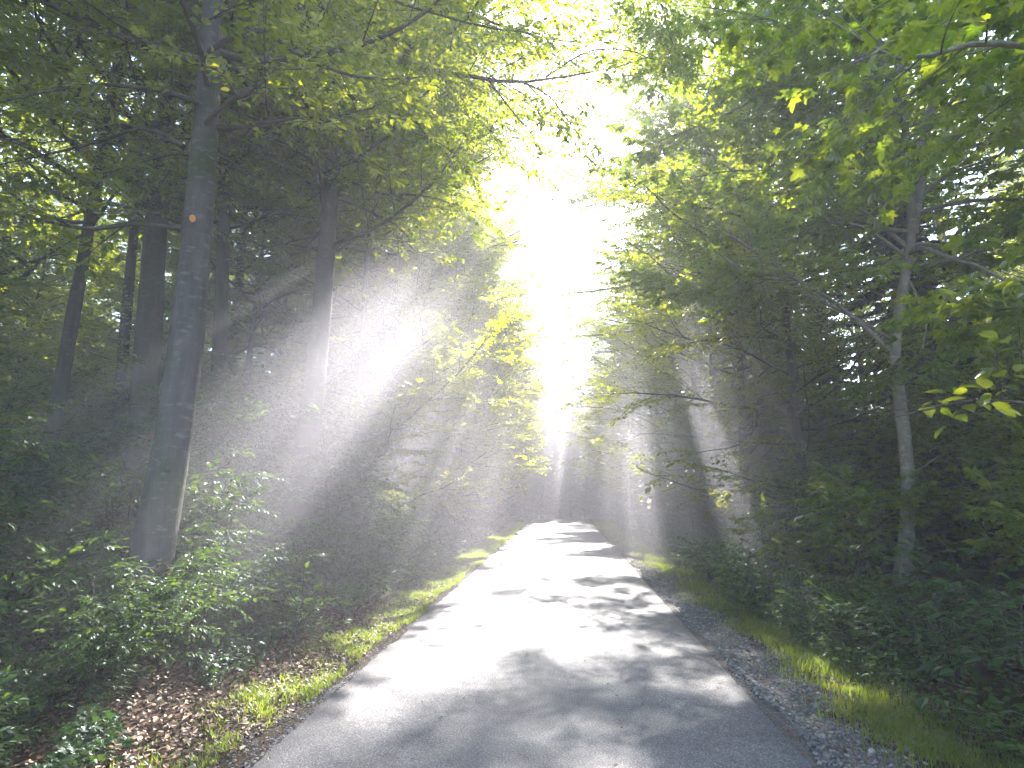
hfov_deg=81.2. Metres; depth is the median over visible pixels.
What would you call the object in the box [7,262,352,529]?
understorey tree
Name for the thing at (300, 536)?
beech sapling
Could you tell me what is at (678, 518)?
roadside shrub
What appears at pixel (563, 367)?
conifer tree
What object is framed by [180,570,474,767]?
verge gravel
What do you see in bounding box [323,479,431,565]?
roadside shrub
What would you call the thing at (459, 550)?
leafy herb
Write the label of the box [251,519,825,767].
road
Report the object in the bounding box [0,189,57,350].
understorey tree
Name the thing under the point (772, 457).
undergrowth shrub
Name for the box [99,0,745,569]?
beech tree
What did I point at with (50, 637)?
leafy herb
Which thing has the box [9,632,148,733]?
leafy herb
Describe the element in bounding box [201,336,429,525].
understorey tree
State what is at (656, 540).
leafy herb
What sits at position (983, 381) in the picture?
beech sapling
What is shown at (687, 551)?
leafy herb
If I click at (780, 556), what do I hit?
maple sapling
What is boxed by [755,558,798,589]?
leafy herb
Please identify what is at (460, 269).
forest tree
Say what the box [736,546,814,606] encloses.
leafy herb
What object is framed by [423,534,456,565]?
leafy herb
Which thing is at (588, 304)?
beech tree
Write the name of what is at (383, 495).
undergrowth shrub
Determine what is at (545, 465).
roadside tree
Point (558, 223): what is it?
sky
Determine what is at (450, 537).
leafy herb
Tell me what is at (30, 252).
forest tree
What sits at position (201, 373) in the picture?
understorey tree
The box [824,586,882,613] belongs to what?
leafy herb
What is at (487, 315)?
roadside tree
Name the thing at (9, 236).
forest tree
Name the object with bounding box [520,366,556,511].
conifer tree
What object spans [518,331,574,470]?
forest tree
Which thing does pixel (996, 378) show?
understorey tree
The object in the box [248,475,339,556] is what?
undergrowth shrub
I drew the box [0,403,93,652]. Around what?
beech sapling
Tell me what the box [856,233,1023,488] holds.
understorey tree
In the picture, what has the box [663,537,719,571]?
leafy herb
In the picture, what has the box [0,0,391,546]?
forest tree
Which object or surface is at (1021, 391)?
understorey tree
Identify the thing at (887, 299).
forest tree
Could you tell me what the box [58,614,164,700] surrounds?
leafy herb
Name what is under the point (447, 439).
roadside tree
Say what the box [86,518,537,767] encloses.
verge grass
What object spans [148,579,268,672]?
leafy plant
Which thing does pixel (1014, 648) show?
bramble bush
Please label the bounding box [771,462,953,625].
maple sapling
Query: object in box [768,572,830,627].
leafy herb
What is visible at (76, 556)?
undergrowth shrub
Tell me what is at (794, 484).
undergrowth shrub
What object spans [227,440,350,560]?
undergrowth shrub
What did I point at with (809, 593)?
leafy herb
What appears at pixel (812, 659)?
shoulder grass
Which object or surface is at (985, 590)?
bramble bush
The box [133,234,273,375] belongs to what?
forest tree
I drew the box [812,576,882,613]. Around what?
leafy herb
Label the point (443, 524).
roadside shrub
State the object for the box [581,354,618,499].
conifer tree
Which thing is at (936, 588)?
bramble bush
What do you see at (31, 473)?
undergrowth shrub
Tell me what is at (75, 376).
understorey tree
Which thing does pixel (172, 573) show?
leafy herb
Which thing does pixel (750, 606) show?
leafy herb
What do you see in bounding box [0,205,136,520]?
understorey tree
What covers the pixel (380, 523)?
beech sapling
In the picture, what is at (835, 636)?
leafy herb
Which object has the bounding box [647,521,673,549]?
leafy herb
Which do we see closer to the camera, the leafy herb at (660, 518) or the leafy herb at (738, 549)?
the leafy herb at (738, 549)
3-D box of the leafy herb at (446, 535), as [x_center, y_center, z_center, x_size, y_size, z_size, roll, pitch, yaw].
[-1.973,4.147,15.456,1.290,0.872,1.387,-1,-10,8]
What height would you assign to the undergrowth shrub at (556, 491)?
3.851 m
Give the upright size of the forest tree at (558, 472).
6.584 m
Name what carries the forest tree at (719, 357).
on the ground at (152, 696)
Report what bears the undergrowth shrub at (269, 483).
on the ground at (152, 696)
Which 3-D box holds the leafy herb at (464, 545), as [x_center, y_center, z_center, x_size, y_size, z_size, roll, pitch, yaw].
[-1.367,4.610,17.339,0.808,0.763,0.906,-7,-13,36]
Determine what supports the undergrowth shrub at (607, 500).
on the ground at (152, 696)
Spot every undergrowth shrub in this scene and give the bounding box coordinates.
[0,417,133,594]
[0,493,133,633]
[2,485,98,558]
[9,438,123,546]
[117,331,375,592]
[184,495,257,530]
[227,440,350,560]
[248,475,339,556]
[252,415,289,544]
[258,480,393,545]
[326,469,403,547]
[377,420,481,540]
[518,458,569,518]
[539,477,582,518]
[543,491,575,518]
[547,477,586,518]
[548,460,599,518]
[551,474,600,518]
[558,456,609,518]
[562,461,610,518]
[585,492,612,517]
[657,427,739,530]
[670,439,738,531]
[706,475,783,542]
[711,467,767,533]
[721,435,829,541]
[730,453,836,535]
[739,421,937,565]
[750,432,896,527]
[800,385,1001,565]
[804,422,994,568]
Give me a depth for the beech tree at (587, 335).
30.29 m
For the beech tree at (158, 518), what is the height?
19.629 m
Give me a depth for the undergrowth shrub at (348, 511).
14.04 m
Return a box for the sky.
[0,0,1023,517]
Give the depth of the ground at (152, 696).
4.91 m
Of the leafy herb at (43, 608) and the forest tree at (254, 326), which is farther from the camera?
the forest tree at (254, 326)
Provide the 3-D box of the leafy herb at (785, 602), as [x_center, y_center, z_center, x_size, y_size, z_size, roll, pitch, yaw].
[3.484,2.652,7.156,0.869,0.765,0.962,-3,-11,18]
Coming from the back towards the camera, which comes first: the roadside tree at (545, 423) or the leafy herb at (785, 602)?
the roadside tree at (545, 423)
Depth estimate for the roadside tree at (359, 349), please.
13.81 m
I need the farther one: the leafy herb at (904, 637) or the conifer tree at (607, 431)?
the conifer tree at (607, 431)
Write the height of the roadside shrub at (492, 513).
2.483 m
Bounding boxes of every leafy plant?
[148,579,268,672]
[242,561,352,642]
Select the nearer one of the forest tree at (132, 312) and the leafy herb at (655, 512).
the leafy herb at (655, 512)
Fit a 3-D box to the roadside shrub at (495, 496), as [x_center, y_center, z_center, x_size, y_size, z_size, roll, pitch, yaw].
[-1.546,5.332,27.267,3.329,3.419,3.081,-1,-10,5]
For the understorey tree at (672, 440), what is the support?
on the ground at (152, 696)
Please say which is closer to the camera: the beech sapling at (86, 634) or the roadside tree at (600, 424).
the beech sapling at (86, 634)
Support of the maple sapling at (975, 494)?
on the ground at (152, 696)
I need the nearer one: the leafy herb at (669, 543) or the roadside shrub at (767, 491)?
the roadside shrub at (767, 491)
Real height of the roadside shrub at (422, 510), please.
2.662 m
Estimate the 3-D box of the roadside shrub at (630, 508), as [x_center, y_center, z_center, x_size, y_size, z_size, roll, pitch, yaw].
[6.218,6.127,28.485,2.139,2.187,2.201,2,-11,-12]
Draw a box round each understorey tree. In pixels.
[0,154,83,540]
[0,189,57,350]
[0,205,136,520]
[0,263,104,440]
[0,269,299,508]
[0,275,104,517]
[0,301,112,513]
[0,313,113,472]
[0,350,66,472]
[2,320,163,479]
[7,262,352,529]
[10,263,116,382]
[11,338,162,490]
[101,341,254,478]
[105,270,299,441]
[161,313,292,446]
[193,367,298,460]
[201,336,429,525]
[237,321,297,453]
[284,361,473,513]
[637,403,738,507]
[646,401,728,505]
[676,304,851,521]
[697,282,1018,552]
[825,306,1023,562]
[843,338,1017,521]
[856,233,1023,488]
[889,296,1023,491]
[910,197,1023,536]
[973,264,1023,407]
[977,350,1023,466]
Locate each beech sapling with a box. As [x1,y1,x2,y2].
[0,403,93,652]
[0,428,38,672]
[0,438,217,646]
[0,461,120,678]
[1,553,223,702]
[13,520,275,654]
[27,377,312,606]
[119,458,331,641]
[216,506,363,606]
[247,394,431,592]
[847,320,1023,438]
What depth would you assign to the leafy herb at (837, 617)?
6.04 m
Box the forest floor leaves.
[0,530,1023,753]
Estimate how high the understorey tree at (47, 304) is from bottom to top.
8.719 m
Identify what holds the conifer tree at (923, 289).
on the ground at (152, 696)
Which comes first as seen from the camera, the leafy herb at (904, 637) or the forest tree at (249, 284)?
the leafy herb at (904, 637)
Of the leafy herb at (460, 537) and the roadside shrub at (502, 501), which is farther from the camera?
the roadside shrub at (502, 501)
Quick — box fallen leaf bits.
[268,570,773,763]
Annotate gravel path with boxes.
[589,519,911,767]
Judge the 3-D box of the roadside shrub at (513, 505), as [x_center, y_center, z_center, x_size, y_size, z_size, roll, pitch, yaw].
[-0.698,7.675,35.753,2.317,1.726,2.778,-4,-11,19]
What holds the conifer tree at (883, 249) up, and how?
on the ground at (152, 696)
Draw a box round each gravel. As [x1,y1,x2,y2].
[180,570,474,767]
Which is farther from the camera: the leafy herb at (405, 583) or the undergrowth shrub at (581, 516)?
the undergrowth shrub at (581, 516)
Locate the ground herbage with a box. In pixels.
[612,520,1023,767]
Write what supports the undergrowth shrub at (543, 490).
on the ground at (152, 696)
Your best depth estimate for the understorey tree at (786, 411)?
14.57 m
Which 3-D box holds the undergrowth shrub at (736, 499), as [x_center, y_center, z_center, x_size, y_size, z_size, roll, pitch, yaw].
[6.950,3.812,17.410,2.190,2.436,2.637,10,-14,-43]
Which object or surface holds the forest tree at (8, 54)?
on the ground at (152, 696)
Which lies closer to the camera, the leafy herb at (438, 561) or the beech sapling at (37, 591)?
the beech sapling at (37, 591)
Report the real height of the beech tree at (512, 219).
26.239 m
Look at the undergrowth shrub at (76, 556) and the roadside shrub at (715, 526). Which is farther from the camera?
the roadside shrub at (715, 526)
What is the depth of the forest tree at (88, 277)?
43.98 m
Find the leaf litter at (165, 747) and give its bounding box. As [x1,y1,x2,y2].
[5,560,471,767]
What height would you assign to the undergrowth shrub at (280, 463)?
4.994 m
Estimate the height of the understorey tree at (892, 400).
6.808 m
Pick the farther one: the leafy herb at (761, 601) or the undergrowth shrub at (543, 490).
the undergrowth shrub at (543, 490)
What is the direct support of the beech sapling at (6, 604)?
on the ground at (152, 696)
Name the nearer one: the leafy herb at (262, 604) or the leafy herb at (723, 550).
the leafy herb at (262, 604)
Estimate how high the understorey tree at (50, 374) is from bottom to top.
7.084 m
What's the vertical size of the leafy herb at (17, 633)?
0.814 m
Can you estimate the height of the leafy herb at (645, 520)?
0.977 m
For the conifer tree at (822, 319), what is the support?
on the ground at (152, 696)
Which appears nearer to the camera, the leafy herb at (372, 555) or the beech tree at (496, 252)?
the leafy herb at (372, 555)
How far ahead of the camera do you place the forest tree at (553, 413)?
55.03 m
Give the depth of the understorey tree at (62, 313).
25.66 m
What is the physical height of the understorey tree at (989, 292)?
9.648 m
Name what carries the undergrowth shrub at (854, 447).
on the ground at (152, 696)
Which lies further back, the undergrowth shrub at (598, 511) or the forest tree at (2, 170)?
the undergrowth shrub at (598, 511)
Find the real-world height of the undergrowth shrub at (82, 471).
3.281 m
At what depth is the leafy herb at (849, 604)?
7.29 m
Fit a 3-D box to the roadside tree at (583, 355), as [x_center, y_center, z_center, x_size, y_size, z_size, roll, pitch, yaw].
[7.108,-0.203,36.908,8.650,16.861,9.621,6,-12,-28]
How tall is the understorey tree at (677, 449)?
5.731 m
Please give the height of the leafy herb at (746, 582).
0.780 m
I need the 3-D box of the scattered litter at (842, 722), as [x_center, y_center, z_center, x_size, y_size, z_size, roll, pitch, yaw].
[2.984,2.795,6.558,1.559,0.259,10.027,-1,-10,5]
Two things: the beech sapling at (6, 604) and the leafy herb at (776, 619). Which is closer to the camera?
the beech sapling at (6, 604)
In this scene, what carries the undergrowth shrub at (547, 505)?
on the ground at (152, 696)
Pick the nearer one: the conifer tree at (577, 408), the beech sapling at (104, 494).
the beech sapling at (104, 494)
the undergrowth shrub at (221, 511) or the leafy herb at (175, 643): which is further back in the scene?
the undergrowth shrub at (221, 511)
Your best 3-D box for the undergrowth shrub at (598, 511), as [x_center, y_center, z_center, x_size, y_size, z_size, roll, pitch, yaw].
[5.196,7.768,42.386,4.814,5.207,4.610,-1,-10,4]
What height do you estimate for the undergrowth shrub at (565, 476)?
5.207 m
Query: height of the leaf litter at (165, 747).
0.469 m
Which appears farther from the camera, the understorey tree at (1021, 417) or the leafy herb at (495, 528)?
the leafy herb at (495, 528)
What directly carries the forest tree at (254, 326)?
on the ground at (152, 696)
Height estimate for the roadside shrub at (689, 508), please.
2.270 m
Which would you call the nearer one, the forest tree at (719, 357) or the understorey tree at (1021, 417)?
the understorey tree at (1021, 417)
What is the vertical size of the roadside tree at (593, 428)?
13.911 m
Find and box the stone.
[868,748,875,753]
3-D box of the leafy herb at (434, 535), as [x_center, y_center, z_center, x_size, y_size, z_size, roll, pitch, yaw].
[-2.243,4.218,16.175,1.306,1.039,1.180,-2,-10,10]
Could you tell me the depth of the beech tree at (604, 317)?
42.81 m
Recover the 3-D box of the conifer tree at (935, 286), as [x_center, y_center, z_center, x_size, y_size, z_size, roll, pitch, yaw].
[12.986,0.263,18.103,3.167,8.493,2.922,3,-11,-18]
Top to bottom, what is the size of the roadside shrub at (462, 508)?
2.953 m
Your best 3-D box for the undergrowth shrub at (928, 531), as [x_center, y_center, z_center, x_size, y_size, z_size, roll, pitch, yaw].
[8.607,2.699,14.193,3.643,4.042,3.936,-1,-10,6]
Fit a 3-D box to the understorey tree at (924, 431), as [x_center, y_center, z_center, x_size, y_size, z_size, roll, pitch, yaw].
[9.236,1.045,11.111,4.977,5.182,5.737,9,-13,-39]
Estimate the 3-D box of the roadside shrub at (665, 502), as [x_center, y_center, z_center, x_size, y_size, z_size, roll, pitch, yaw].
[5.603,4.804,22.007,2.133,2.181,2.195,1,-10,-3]
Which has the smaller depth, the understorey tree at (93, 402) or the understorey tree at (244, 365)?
the understorey tree at (93, 402)
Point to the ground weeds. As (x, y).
(347, 592)
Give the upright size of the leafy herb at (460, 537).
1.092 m
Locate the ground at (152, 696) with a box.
[0,500,1023,767]
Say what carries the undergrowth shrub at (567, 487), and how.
on the ground at (152, 696)
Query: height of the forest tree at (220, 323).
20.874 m
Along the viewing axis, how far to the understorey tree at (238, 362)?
23.98 m
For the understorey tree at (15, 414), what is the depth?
18.28 m
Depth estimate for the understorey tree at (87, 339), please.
18.09 m
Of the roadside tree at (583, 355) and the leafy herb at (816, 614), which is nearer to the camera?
the leafy herb at (816, 614)
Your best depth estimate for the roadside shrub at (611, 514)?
37.59 m
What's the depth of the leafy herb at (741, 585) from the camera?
8.29 m
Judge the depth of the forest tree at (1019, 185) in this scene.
12.19 m
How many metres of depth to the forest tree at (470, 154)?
16.72 m
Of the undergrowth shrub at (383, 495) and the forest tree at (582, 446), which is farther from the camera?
the forest tree at (582, 446)
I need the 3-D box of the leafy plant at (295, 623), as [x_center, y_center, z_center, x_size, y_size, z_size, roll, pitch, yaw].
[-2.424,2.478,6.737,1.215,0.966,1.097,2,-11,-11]
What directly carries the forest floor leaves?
on the ground at (152, 696)
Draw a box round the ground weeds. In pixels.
[256,515,517,626]
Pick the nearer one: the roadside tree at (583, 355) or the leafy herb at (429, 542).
the leafy herb at (429, 542)
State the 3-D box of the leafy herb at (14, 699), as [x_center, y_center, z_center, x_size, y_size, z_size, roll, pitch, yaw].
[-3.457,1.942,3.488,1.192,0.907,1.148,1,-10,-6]
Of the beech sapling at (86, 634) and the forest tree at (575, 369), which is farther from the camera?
the forest tree at (575, 369)
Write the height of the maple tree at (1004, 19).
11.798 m
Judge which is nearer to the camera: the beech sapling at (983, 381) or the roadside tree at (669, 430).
the beech sapling at (983, 381)
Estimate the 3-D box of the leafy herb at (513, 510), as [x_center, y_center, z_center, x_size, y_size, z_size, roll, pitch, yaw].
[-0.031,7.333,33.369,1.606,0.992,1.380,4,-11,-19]
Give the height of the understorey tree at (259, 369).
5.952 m
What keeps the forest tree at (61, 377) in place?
on the ground at (152, 696)
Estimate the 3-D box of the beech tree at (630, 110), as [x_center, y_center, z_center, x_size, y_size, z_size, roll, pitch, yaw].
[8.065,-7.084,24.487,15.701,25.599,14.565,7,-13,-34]
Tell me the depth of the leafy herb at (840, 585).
7.38 m
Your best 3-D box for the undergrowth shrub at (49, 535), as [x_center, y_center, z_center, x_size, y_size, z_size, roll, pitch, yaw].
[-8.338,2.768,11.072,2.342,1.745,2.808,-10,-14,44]
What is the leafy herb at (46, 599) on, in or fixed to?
on the ground at (152, 696)
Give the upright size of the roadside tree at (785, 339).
12.808 m
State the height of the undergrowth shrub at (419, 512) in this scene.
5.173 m
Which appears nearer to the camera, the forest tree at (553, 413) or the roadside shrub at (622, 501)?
the roadside shrub at (622, 501)
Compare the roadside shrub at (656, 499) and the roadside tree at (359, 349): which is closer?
the roadside tree at (359, 349)
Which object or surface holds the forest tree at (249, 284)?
on the ground at (152, 696)
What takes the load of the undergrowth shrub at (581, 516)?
on the ground at (152, 696)
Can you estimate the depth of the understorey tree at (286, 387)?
30.25 m
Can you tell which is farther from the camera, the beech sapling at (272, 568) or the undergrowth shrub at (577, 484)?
the undergrowth shrub at (577, 484)
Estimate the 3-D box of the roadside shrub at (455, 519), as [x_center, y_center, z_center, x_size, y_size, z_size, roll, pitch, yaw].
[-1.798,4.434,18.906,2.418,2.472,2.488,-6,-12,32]
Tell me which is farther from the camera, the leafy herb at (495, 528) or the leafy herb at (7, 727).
the leafy herb at (495, 528)
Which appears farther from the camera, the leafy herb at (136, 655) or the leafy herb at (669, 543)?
the leafy herb at (669, 543)
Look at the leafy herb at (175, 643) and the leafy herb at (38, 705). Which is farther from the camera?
the leafy herb at (175, 643)
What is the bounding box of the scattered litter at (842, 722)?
[660,578,1023,764]
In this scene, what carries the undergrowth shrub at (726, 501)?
on the ground at (152, 696)
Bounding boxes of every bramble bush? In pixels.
[845,561,1023,694]
[853,521,1023,678]
[916,557,1023,733]
[931,546,1023,708]
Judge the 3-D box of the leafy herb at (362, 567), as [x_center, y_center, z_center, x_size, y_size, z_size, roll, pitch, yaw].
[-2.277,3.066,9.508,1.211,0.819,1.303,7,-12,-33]
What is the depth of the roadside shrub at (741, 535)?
12.99 m
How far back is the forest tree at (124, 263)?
23.41 m
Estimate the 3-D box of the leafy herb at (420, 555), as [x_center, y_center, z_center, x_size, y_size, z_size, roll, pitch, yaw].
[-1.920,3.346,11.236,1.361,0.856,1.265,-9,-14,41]
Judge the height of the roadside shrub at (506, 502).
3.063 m
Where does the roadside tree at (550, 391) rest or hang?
on the ground at (152, 696)
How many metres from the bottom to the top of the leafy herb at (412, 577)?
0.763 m
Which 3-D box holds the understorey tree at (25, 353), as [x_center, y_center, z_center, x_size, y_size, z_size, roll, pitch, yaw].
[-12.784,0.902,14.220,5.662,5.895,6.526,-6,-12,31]
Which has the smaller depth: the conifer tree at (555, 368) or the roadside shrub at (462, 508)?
the roadside shrub at (462, 508)
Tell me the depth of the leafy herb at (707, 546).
11.65 m
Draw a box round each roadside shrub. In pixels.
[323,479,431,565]
[376,475,447,553]
[403,510,461,549]
[416,472,485,537]
[419,486,487,547]
[452,507,480,533]
[456,477,512,528]
[462,487,512,531]
[481,489,510,522]
[485,482,515,520]
[492,490,520,515]
[493,499,520,514]
[600,475,648,519]
[604,487,638,518]
[612,481,652,524]
[620,491,652,524]
[621,465,688,530]
[641,485,689,533]
[655,504,700,537]
[661,482,726,550]
[690,505,758,552]
[713,441,889,588]
[716,523,785,561]
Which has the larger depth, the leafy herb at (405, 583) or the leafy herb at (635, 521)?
the leafy herb at (635, 521)
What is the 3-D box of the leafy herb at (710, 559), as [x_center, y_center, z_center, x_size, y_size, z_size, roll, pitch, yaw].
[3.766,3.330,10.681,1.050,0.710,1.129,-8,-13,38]
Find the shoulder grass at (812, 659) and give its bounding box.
[586,517,1023,767]
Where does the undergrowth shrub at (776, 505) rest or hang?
on the ground at (152, 696)
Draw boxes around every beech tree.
[0,0,609,651]
[71,0,582,551]
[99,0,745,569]
[248,0,580,472]
[350,60,607,430]
[386,164,584,447]
[462,169,597,373]
[512,0,865,477]
[539,189,707,513]
[541,40,796,513]
[568,132,730,383]
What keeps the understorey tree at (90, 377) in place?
on the ground at (152, 696)
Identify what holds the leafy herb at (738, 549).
on the ground at (152, 696)
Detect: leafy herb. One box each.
[0,601,67,669]
[0,664,73,747]
[0,669,47,737]
[0,677,30,747]
[1,604,81,660]
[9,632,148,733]
[14,570,113,636]
[29,568,122,656]
[54,559,191,648]
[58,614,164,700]
[61,539,125,600]
[76,567,201,621]
[95,553,210,592]
[108,586,214,659]
[170,561,296,645]
[188,551,312,641]
[189,552,276,615]
[333,551,411,600]
[357,546,431,590]
[358,539,427,590]
[378,540,446,581]
[392,531,443,572]
[402,548,432,579]
[405,527,445,568]
[415,526,461,557]
[419,522,451,549]
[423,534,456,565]
[427,523,462,556]
[432,521,471,556]
[439,522,468,549]
[455,536,477,551]
[459,524,492,545]
[479,511,505,533]
[501,507,525,522]
[614,513,633,527]
[618,512,639,528]
[631,510,658,533]
[642,523,676,543]
[646,516,684,545]
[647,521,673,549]
[649,533,672,551]
[650,507,674,529]
[650,507,675,528]
[652,527,690,556]
[657,531,681,556]
[661,528,710,558]
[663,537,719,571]
[666,533,687,549]
[668,536,744,584]
[680,530,726,561]
[690,550,747,590]
[691,541,727,564]
[693,536,751,568]
[698,547,805,616]
[711,555,767,604]
[714,542,757,565]
[715,533,777,568]
[716,533,777,575]
[718,559,782,605]
[720,538,797,580]
[727,566,797,622]
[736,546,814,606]
[743,571,806,620]
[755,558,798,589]
[756,571,821,626]
[765,574,837,634]
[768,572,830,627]
[774,578,853,620]
[774,580,914,665]
[778,558,848,597]
[780,564,882,627]
[783,581,858,652]
[808,601,900,668]
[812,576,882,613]
[812,587,922,662]
[820,583,887,624]
[820,597,936,680]
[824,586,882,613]
[859,620,960,678]
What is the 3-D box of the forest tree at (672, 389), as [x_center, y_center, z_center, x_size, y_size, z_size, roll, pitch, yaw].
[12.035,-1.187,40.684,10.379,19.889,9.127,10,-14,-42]
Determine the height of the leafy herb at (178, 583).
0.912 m
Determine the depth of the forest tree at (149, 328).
10.44 m
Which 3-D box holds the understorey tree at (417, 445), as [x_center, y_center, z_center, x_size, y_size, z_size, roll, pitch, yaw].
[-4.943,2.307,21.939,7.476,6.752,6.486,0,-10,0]
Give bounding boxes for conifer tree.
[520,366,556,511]
[540,342,568,513]
[540,353,570,512]
[544,342,583,492]
[558,373,598,518]
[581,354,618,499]
[592,371,626,491]
[691,130,804,507]
[787,281,864,466]
[811,16,1022,542]
[879,177,1019,545]
[915,281,1000,520]
[989,155,1023,374]
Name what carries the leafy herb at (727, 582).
on the ground at (152, 696)
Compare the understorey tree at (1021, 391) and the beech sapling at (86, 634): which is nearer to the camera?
the beech sapling at (86, 634)
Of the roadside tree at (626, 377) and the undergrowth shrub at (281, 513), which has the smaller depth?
the undergrowth shrub at (281, 513)
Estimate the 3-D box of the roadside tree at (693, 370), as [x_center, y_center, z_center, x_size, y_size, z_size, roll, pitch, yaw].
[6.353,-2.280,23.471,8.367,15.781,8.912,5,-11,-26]
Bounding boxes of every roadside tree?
[209,76,530,549]
[259,90,544,535]
[334,199,545,531]
[382,196,572,496]
[403,190,580,504]
[423,280,575,505]
[465,333,573,501]
[471,343,567,498]
[513,397,564,487]
[531,137,780,531]
[537,246,697,512]
[543,273,717,507]
[554,344,663,493]
[556,2,989,565]
[558,339,683,490]
[564,141,824,530]
[569,238,762,494]
[584,112,866,549]
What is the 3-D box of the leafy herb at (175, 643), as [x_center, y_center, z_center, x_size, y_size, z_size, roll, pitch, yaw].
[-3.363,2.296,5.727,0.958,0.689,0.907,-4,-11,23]
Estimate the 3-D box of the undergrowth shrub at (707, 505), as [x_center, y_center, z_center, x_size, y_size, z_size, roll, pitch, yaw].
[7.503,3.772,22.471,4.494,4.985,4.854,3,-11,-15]
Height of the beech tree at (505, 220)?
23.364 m
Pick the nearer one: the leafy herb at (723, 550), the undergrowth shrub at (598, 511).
the leafy herb at (723, 550)
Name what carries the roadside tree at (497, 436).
on the ground at (152, 696)
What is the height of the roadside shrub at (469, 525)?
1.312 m
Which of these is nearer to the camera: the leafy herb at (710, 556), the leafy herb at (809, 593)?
the leafy herb at (809, 593)
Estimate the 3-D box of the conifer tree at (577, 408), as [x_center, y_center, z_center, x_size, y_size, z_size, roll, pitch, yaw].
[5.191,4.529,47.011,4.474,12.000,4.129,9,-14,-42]
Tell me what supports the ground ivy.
on the ground at (152, 696)
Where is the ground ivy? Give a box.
[0,599,309,767]
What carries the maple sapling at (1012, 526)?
on the ground at (152, 696)
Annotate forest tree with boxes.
[0,0,177,361]
[0,0,189,97]
[0,0,379,549]
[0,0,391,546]
[0,0,391,548]
[0,115,135,378]
[0,149,59,272]
[0,180,78,340]
[15,95,175,365]
[19,5,396,526]
[20,0,404,574]
[26,207,122,325]
[35,122,299,391]
[98,242,210,370]
[99,5,410,548]
[117,78,451,529]
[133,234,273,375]
[209,197,336,398]
[211,73,496,473]
[240,0,551,542]
[514,447,579,518]
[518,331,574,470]
[530,433,590,518]
[537,359,575,518]
[550,435,627,505]
[551,358,613,461]
[622,314,736,505]
[663,271,805,435]
[752,0,1023,296]
[772,207,930,438]
[800,0,1023,526]
[943,127,1023,363]
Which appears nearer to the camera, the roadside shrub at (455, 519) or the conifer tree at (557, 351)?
the roadside shrub at (455, 519)
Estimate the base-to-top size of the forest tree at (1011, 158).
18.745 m
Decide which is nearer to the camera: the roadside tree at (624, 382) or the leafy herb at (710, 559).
the leafy herb at (710, 559)
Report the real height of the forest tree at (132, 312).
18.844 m
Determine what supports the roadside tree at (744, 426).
on the ground at (152, 696)
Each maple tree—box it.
[586,0,1023,605]
[650,0,1023,386]
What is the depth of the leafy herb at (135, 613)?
5.57 m
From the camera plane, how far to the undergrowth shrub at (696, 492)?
22.61 m
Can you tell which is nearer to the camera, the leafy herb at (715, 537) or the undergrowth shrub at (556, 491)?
the leafy herb at (715, 537)
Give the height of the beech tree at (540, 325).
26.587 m
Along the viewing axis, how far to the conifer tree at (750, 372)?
24.78 m
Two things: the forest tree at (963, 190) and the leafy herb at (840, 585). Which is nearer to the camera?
the leafy herb at (840, 585)
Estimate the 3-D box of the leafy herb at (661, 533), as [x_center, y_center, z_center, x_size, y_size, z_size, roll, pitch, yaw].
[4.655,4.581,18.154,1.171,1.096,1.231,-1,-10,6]
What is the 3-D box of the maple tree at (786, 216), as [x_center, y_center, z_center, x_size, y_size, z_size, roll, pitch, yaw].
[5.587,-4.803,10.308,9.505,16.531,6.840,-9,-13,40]
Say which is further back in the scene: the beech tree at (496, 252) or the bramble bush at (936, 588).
the beech tree at (496, 252)
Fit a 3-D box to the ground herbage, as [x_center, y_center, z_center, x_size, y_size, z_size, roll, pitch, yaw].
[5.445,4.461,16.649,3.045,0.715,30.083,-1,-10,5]
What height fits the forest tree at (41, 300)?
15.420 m
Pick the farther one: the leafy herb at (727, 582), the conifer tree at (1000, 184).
the conifer tree at (1000, 184)
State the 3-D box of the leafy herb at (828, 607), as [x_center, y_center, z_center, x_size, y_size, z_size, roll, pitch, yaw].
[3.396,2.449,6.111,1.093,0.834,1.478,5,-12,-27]
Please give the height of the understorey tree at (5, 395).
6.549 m
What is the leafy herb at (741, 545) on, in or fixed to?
on the ground at (152, 696)
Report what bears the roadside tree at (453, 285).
on the ground at (152, 696)
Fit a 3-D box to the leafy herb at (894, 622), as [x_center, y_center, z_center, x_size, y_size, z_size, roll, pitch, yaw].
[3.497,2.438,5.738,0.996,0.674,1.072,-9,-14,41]
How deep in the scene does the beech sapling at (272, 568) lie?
7.17 m
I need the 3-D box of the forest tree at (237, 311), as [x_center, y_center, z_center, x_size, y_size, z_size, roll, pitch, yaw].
[-8.291,-5.101,18.032,9.596,19.219,8.230,10,-14,-42]
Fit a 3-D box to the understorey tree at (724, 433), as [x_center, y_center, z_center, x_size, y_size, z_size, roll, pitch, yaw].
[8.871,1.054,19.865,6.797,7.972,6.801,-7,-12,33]
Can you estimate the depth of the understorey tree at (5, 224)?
7.93 m
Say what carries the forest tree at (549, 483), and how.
on the ground at (152, 696)
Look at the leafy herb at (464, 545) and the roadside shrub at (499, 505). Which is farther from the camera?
the roadside shrub at (499, 505)
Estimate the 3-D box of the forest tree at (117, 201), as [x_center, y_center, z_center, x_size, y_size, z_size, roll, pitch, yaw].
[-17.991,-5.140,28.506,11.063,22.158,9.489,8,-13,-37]
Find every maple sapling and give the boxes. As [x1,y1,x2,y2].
[714,492,834,599]
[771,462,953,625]
[916,407,1023,591]
[954,415,1023,600]
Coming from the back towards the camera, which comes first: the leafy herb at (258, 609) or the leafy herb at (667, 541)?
the leafy herb at (667, 541)

